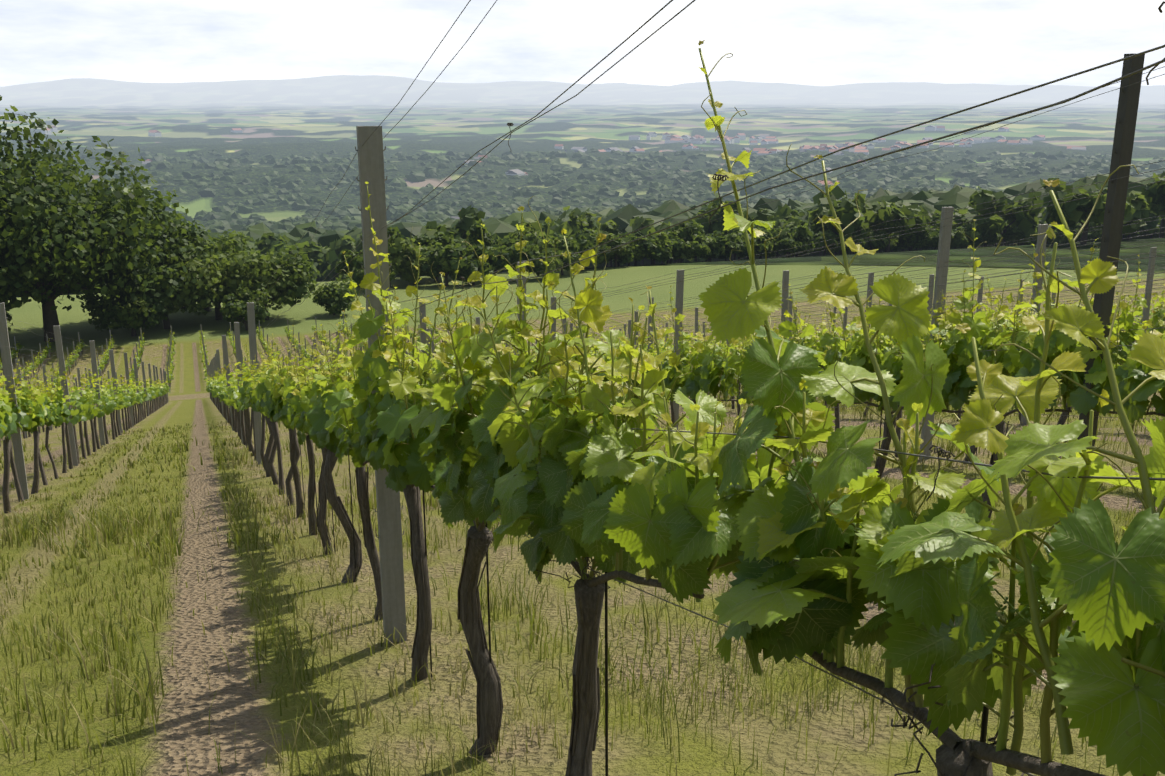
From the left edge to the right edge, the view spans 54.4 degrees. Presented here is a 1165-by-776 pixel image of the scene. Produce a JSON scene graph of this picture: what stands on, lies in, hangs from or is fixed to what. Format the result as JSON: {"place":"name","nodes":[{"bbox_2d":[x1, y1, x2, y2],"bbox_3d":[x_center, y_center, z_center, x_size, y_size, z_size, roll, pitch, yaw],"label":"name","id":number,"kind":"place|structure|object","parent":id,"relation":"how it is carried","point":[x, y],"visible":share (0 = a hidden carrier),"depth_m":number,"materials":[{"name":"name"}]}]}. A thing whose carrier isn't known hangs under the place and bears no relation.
{"place":"outdoors","nodes":[
{"label":"outdoors","id":0,"kind":"place"},
{"bbox_2d":[0,75,1164,775],"bbox_3d":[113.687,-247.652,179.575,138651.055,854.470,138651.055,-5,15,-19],"label":"ground","id":1,"kind":"structure","parent":0,"point":[290,117],"depth_m":11.69,"materials":[{"name":"green plant"}]},
{"bbox_2d":[41,125,1085,218],"bbox_3d":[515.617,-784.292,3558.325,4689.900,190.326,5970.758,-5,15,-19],"label":"houses","id":2,"kind":"structure","parent":1,"relation":"on","point":[753,140],"depth_m":4296.75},
{"bbox_2d":[0,126,1156,643],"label":"trellis posts","id":3,"kind":"object","parent":1,"relation":"on","point":[370,166],"visible":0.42,"depth_m":11.41,"materials":[{"name":"grey wood"}]},
{"bbox_2d":[0,0,1164,775],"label":"trellis wires","id":4,"kind":"object","parent":3,"relation":"attached to","point":[818,248],"visible":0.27,"depth_m":3.50,"materials":[{"name":"grey metal"}]},
{"bbox_2d":[1,48,1164,775],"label":"vine shoots","id":5,"kind":"object","parent":4,"relation":"attached to","point":[1043,656],"visible":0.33,"depth_m":1.25,"materials":[{"name":"green plant"}]},
{"bbox_2d":[408,40,1164,775],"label":"vine leaves","id":6,"kind":"object","parent":5,"relation":"attached to","point":[924,580],"visible":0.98,"depth_m":1.25,"materials":[{"name":"green plant"}]},
{"bbox_2d":[0,363,1164,775],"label":"grass","id":7,"kind":"structure","parent":1,"relation":"on","point":[140,525],"depth_m":4.65,"materials":[{"name":"green plant"}]},
{"bbox_2d":[0,1,1164,775],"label":"grapevine trunks","id":8,"kind":"object","parent":1,"relation":"on","point":[956,755],"visible":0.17,"depth_m":3.12,"materials":[{"name":"brown plant"}]},
{"bbox_2d":[0,284,1164,439],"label":"vine leaves","id":9,"kind":"object","parent":8,"relation":"attached to","point":[44,408],"visible":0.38,"depth_m":15.78,"materials":[{"name":"green plant"}]},
{"bbox_2d":[269,182,1164,498],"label":"vine leaves","id":10,"kind":"object","parent":8,"relation":"on","point":[379,428],"visible":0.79,"depth_m":4.62,"materials":[{"name":"green plant"}]},
{"bbox_2d":[13,140,1164,341],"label":"tree trunks","id":11,"kind":"object","parent":1,"relation":"on","point":[50,319],"visible":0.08,"depth_m":122.74,"materials":[{"name":"brown plant"}]},
{"bbox_2d":[0,95,1164,331],"bbox_3d":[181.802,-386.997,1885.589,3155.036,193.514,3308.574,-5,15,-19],"label":"distant trees","id":12,"kind":"object","parent":11,"relation":"attached to","point":[168,261],"visible":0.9,"depth_m":190.84,"materials":[{"name":"green plant"}]},
{"bbox_2d":[1077,53,1144,446],"bbox_3d":[1.923,-0.056,4.249,0.099,2.300,0.038,-5,15,-19],"label":"steel trellis post","id":13,"kind":"object","parent":1,"relation":"in","point":[1124,133],"visible":0.42,"depth_m":4.06,"materials":[{"name":"grey metal"}]},
{"bbox_2d":[0,0,1164,86],"label":"sky","id":14,"kind":"structure","parent":0,"point":[801,42],"materials":[{"name":"white"}]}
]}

